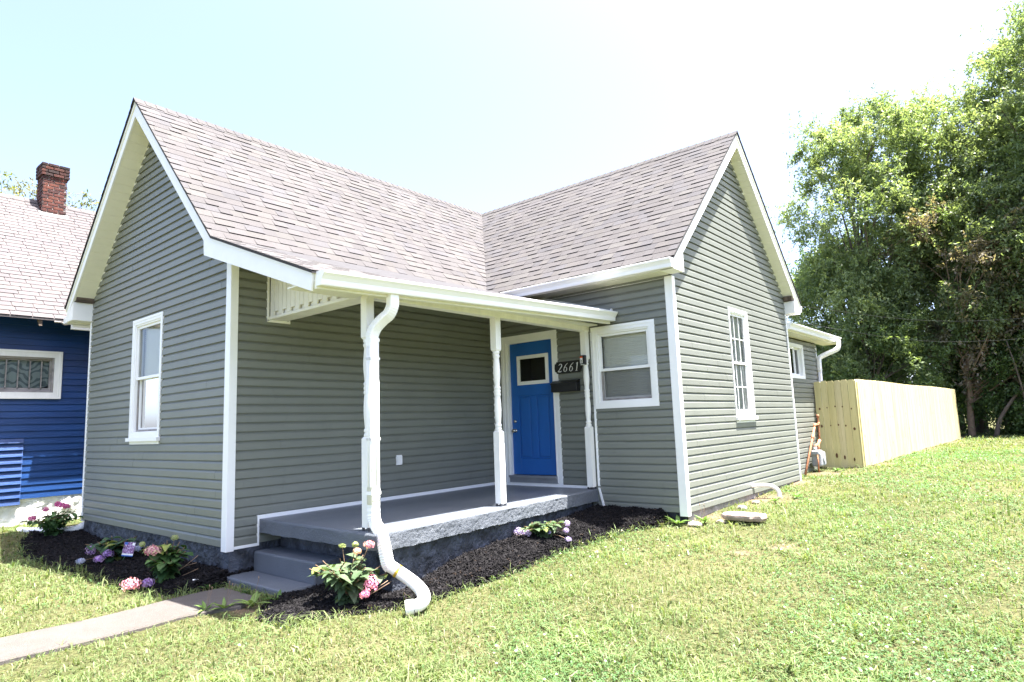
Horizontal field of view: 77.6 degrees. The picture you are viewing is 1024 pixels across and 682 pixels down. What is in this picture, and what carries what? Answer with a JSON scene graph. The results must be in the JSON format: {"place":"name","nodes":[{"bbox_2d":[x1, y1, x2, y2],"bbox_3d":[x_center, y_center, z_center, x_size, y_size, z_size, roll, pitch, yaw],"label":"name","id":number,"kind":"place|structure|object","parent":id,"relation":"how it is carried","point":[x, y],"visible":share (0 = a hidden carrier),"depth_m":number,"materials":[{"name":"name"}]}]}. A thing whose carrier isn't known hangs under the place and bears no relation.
{"place":"outdoors","nodes":[
{"label":"outdoors","id":0,"kind":"place"},
{"bbox_2d":[0,588,251,664],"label":"path","id":1,"kind":"structure","parent":0,"point":[46,640],"depth_m":5.29,"materials":[{"name":"concrete"}]},
{"bbox_2d":[195,585,214,612],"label":"weed","id":2,"kind":"object","parent":1,"relation":"on","point":[203,605],"visible":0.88,"depth_m":5.62,"materials":[{"name":"green plant"}]},
{"bbox_2d":[209,581,235,610],"bbox_3d":[-2.538,2.246,5.606,0.190,0.244,0.285,-4,-8,14],"label":"weed","id":3,"kind":"object","parent":1,"relation":"on","point":[224,603],"visible":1,"depth_m":5.62,"materials":[{"name":"green plant"}]},
{"bbox_2d":[0,0,1022,381],"label":"sky","id":4,"kind":"structure","parent":0,"point":[481,106],"materials":[{"name":"white"}]},
{"bbox_2d":[0,414,1023,681],"bbox_3d":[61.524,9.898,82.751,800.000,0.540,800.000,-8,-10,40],"label":"ground","id":5,"kind":"structure","parent":0,"point":[250,610],"depth_m":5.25,"materials":[{"name":"green plant"}]},
{"bbox_2d":[0,162,95,526],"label":"neighbour house","id":6,"kind":"structure","parent":5,"relation":"on","point":[44,354],"depth_m":11.19,"materials":[{"name":"blue paint"}]},
{"bbox_2d":[0,349,62,398],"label":"window","id":7,"kind":"structure","parent":6,"relation":"in","point":[24,374],"depth_m":10.99,"materials":[{"name":"white paint"}]},
{"bbox_2d":[17,521,83,531],"bbox_3d":[-7.178,2.889,9.903,1.512,0.268,0.241,-4,-8,16],"label":"corrugated drain pipe","id":8,"kind":"object","parent":5,"relation":"on","point":[77,527],"visible":0.44,"depth_m":9.70,"materials":[{"name":"white plastic"}]},
{"bbox_2d":[0,170,101,210],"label":"airy tree","id":9,"kind":"object","parent":5,"relation":"on","point":[13,189],"visible":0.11,"depth_m":28.19,"materials":[{"name":"green plant"}]},
{"bbox_2d":[18,529,253,596],"bbox_3d":[-5.239,2.790,8.414,6.100,0.323,1.600,-8,-10,40],"label":"mulch bed","id":10,"kind":"object","parent":5,"relation":"on","point":[69,547],"visible":0.6,"depth_m":7.45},
{"bbox_2d":[19,501,82,535],"bbox_3d":[-6.933,2.711,9.560,0.692,0.575,0.656,-8,-10,40],"label":"hydrangea","id":11,"kind":"object","parent":10,"relation":"on","point":[52,523],"visible":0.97,"depth_m":9.52,"materials":[{"name":"green plant"}]},
{"bbox_2d":[75,536,141,563],"bbox_3d":[-4.844,2.565,7.740,0.650,0.363,0.525,-3,-7,7],"label":"hydrangea","id":12,"kind":"object","parent":10,"relation":"on","point":[108,549],"visible":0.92,"depth_m":7.65,"materials":[{"name":"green plant"}]},
{"bbox_2d":[121,542,135,558],"bbox_3d":[-4.621,2.576,7.623,0.222,0.333,0.008,-2,-7,0],"label":"plant tag","id":13,"kind":"object","parent":10,"relation":"on","point":[128,548],"visible":0.89,"depth_m":7.63,"materials":[{"name":"purple plastic"}]},
{"bbox_2d":[119,535,197,591],"bbox_3d":[-3.616,2.312,6.610,0.625,0.555,0.628,-2,-7,1],"label":"hydrangea","id":14,"kind":"object","parent":10,"relation":"on","point":[166,559],"visible":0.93,"depth_m":6.58,"materials":[{"name":"green plant"}]},
{"bbox_2d":[198,583,217,588],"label":"weed","id":15,"kind":"object","parent":10,"relation":"on","point":[207,585],"visible":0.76,"depth_m":6.40,"materials":[{"name":"green plant"}]},
{"bbox_2d":[233,576,270,606],"bbox_3d":[-2.311,2.241,5.697,0.330,0.262,0.295,-8,-10,40],"label":"weed","id":16,"kind":"object","parent":5,"relation":"on","point":[255,596],"visible":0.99,"depth_m":5.69,"materials":[{"name":"green plant"}]},
{"bbox_2d":[63,97,841,615],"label":"house","id":17,"kind":"structure","parent":5,"relation":"on","point":[301,365],"depth_m":8.73,"materials":[{"name":"grey"}]},
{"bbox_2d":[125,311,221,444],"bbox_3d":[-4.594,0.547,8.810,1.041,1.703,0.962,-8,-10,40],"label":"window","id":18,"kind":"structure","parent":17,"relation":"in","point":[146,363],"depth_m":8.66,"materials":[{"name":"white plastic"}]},
{"bbox_2d":[510,339,556,474],"bbox_3d":[0.441,1.032,9.912,0.889,2.039,0.471,-8,-10,40],"label":"door","id":19,"kind":"structure","parent":17,"relation":"in","point":[533,424],"depth_m":9.82,"materials":[{"name":"blue paint"}]},
{"bbox_2d":[550,379,579,392],"bbox_3d":[0.776,0.655,9.298,0.467,0.172,0.110,-8,-10,40],"label":"mailbox","id":20,"kind":"object","parent":17,"relation":"attached to","point":[565,386],"visible":1,"depth_m":9.25,"materials":[{"name":"black metal"}]},
{"bbox_2d":[554,360,581,373],"bbox_3d":[0.821,0.382,9.347,0.484,0.173,0.020,-8,-10,40],"label":"house number sign","id":21,"kind":"object","parent":17,"relation":"attached to","point":[568,366],"visible":0.98,"depth_m":9.34,"materials":[{"name":"black metal"}]},
{"bbox_2d":[580,355,586,364],"bbox_3d":[1.011,0.272,9.046,0.090,0.140,0.052,-8,-10,40],"label":"wall fixture","id":22,"kind":"object","parent":17,"relation":"attached to","point":[583,360],"depth_m":9.03,"materials":[{"name":"black metal"}]},
{"bbox_2d":[590,319,659,408],"bbox_3d":[1.829,0.368,9.109,1.006,1.158,0.930,-8,-10,40],"label":"window","id":23,"kind":"structure","parent":17,"relation":"in","point":[624,362],"depth_m":8.85,"materials":[{"name":"white plastic"}]},
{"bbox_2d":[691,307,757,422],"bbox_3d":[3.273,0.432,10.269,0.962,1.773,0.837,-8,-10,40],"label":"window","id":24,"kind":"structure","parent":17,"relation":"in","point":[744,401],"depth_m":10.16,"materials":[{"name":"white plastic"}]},
{"bbox_2d":[752,483,781,496],"bbox_3d":[3.887,2.282,9.748,0.442,0.200,0.099,-4,-8,12],"label":"drain pipe","id":25,"kind":"object","parent":17,"relation":"attached to","point":[775,488],"visible":0.99,"depth_m":9.74,"materials":[{"name":"white plastic"}]},
{"bbox_2d":[789,342,805,378],"bbox_3d":[5.562,0.467,13.489,0.930,0.725,0.950,-8,-10,40],"label":"window","id":26,"kind":"structure","parent":17,"relation":"in","point":[796,350],"depth_m":13.49,"materials":[{"name":"white plastic"}]},
{"bbox_2d":[789,320,1023,341],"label":"utility cable","id":27,"kind":"object","parent":17,"relation":"attached to","point":[898,338],"visible":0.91,"depth_m":15.05,"materials":[{"name":"black rubber"}]},
{"bbox_2d":[803,306,1019,320],"bbox_3d":[12.873,-0.873,17.154,18.259,1.005,0.128,2,-8,-29],"label":"utility cable","id":28,"kind":"object","parent":17,"relation":"attached to","point":[897,318],"visible":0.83,"depth_m":14.69,"materials":[{"name":"black rubber"}]},
{"bbox_2d":[255,503,669,627],"bbox_3d":[-0.254,2.316,6.931,2.000,0.520,5.050,-8,-10,40],"label":"mulch bed","id":29,"kind":"object","parent":5,"relation":"on","point":[486,562],"visible":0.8,"depth_m":6.42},
{"bbox_2d":[263,589,280,599],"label":"weed","id":30,"kind":"object","parent":29,"relation":"on","point":[279,593],"visible":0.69,"depth_m":5.83,"materials":[{"name":"green plant"}]},
{"bbox_2d":[309,540,391,605],"bbox_3d":[-1.441,2.092,5.671,0.666,0.618,0.660,-8,-10,40],"label":"hydrangea","id":31,"kind":"object","parent":29,"relation":"on","point":[349,580],"visible":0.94,"depth_m":5.55,"materials":[{"name":"green plant"}]},
{"bbox_2d":[513,520,571,541],"bbox_3d":[0.361,2.233,7.391,0.620,0.271,0.524,3,-9,-34],"label":"hydrangea","id":32,"kind":"object","parent":29,"relation":"on","point":[546,529],"visible":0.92,"depth_m":7.36,"materials":[{"name":"green plant"}]},
{"bbox_2d":[238,443,1019,681],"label":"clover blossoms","id":33,"kind":"object","parent":5,"relation":"on","point":[870,669],"visible":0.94,"depth_m":4.44,"materials":[{"name":"white plant"}]},
{"bbox_2d":[665,515,689,524],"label":"weed","id":34,"kind":"object","parent":5,"relation":"on","point":[677,521],"visible":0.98,"depth_m":7.99,"materials":[{"name":"green plant"}]},
{"bbox_2d":[688,521,702,526],"bbox_3d":[2.270,2.275,7.889,0.179,0.079,0.126,-8,-10,40],"label":"stone","id":35,"kind":"object","parent":5,"relation":"on","point":[694,523],"visible":0.89,"depth_m":7.85,"materials":[{"name":"grey stone"}]},
{"bbox_2d":[695,503,709,522],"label":"weed","id":36,"kind":"object","parent":5,"relation":"on","point":[705,519],"visible":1,"depth_m":7.94,"materials":[{"name":"green plant"}]},
{"bbox_2d":[737,505,747,508],"bbox_3d":[3.196,2.316,8.840,0.152,0.072,0.112,-8,-10,40],"label":"stone","id":37,"kind":"object","parent":5,"relation":"on","point":[742,507],"visible":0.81,"depth_m":8.80,"materials":[{"name":"grey stone"}]},
{"bbox_2d":[721,511,767,521],"bbox_3d":[2.854,2.159,7.838,0.332,0.075,0.588,4,-10,-40],"label":"flat stone","id":38,"kind":"object","parent":5,"relation":"on","point":[747,516],"visible":1,"depth_m":7.73,"materials":[{"name":"grey stone"}]},
{"bbox_2d":[787,491,804,497],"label":"weed","id":39,"kind":"object","parent":5,"relation":"on","point":[798,495],"visible":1,"depth_m":9.66,"materials":[{"name":"green plant"}]},
{"bbox_2d":[804,414,825,474],"bbox_3d":[6.074,2.086,12.856,0.220,1.185,1.301,-8,-10,40],"label":"gas meter","id":40,"kind":"object","parent":5,"relation":"on","point":[818,455],"visible":1,"depth_m":12.96,"materials":[{"name":"grey paint"}]},
{"bbox_2d":[787,226,936,433],"bbox_3d":[16.698,-0.622,31.881,7.942,10.941,6.696,-8,-10,40],"label":"deciduous tree","id":41,"kind":"object","parent":5,"relation":"on","point":[825,328],"visible":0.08,"depth_m":31.15,"materials":[{"name":"green plant"}]},
{"bbox_2d":[765,79,969,384],"bbox_3d":[16.384,-3.737,28.701,8.744,16.318,8.028,-8,-10,40],"label":"deciduous tree","id":42,"kind":"object","parent":5,"relation":"on","point":[863,288],"visible":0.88,"depth_m":27.52,"materials":[{"name":"green plant"}]},
{"bbox_2d":[814,379,960,467],"bbox_3d":[11.600,2.328,18.412,0.841,2.075,13.710,-9,-10,43],"label":"wooden fence","id":43,"kind":"object","parent":5,"relation":"on","point":[888,420],"visible":0.93,"depth_m":14.46,"materials":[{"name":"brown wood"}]},
{"bbox_2d":[816,304,973,427],"bbox_3d":[15.131,1.438,26.824,6.541,5.677,4.209,-8,-10,40],"label":"understory bush","id":44,"kind":"object","parent":5,"relation":"on","point":[878,342],"visible":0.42,"depth_m":25.90,"materials":[{"name":"green plant"}]},
{"bbox_2d":[843,329,1002,414],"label":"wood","id":45,"kind":"object","parent":5,"relation":"on","point":[932,371],"depth_m":71.00,"materials":[{"name":"plant"}]},
{"bbox_2d":[839,245,1013,430],"bbox_3d":[21.878,-1.437,32.938,10.472,12.513,8.331,-8,-10,40],"label":"deciduous tree","id":46,"kind":"object","parent":5,"relation":"on","point":[962,403],"visible":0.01,"depth_m":31.49,"materials":[{"name":"green plant"}]},
{"bbox_2d":[861,1,1023,432],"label":"deciduous tree","id":47,"kind":"object","parent":5,"relation":"on","point":[975,175],"visible":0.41,"depth_m":26.70,"materials":[{"name":"green plant"}]},
{"bbox_2d":[869,180,1023,435],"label":"vine covered tree","id":48,"kind":"object","parent":5,"relation":"on","point":[962,307],"visible":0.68,"depth_m":25.20,"materials":[{"name":"green plant"}]},
{"bbox_2d":[909,0,1023,322],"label":"deciduous tree","id":49,"kind":"object","parent":5,"relation":"on","point":[1013,102],"visible":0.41,"depth_m":25.40,"materials":[{"name":"green plant"}]},
{"bbox_2d":[927,310,1023,434],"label":"understory bush","id":50,"kind":"object","parent":5,"relation":"on","point":[979,414],"visible":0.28,"depth_m":25.35,"materials":[{"name":"green plant"}]},
{"bbox_2d":[962,156,1023,333],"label":"vine covered tree","id":51,"kind":"object","parent":5,"relation":"on","point":[1020,254],"visible":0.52,"depth_m":24.23,"materials":[{"name":"green plant"}]},
{"bbox_2d":[965,329,1023,435],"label":"understory bush","id":52,"kind":"object","parent":5,"relation":"on","point":[999,401],"visible":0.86,"depth_m":24.29,"materials":[{"name":"green plant"}]},
{"bbox_2d":[994,384,1023,436],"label":"dead branch","id":53,"kind":"object","parent":5,"relation":"on","point":[1000,418],"visible":0.89,"depth_m":24.02,"materials":[{"name":"brown wood"}]},
{"bbox_2d":[994,328,1023,430],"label":"understory bush","id":54,"kind":"object","parent":5,"relation":"on","point":[1008,366],"visible":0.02,"depth_m":25.07,"materials":[{"name":"green plant"}]},
{"bbox_2d":[1003,315,1023,415],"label":"understory bush","id":55,"kind":"object","parent":5,"relation":"on","point":[1018,339],"visible":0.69,"depth_m":24.06,"materials":[{"name":"green plant"}]},
{"bbox_2d":[1006,341,1023,397],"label":"dead branch","id":56,"kind":"object","parent":5,"relation":"on","point":[1020,382],"visible":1,"depth_m":23.75,"materials":[{"name":"brown wood"}]}
]}

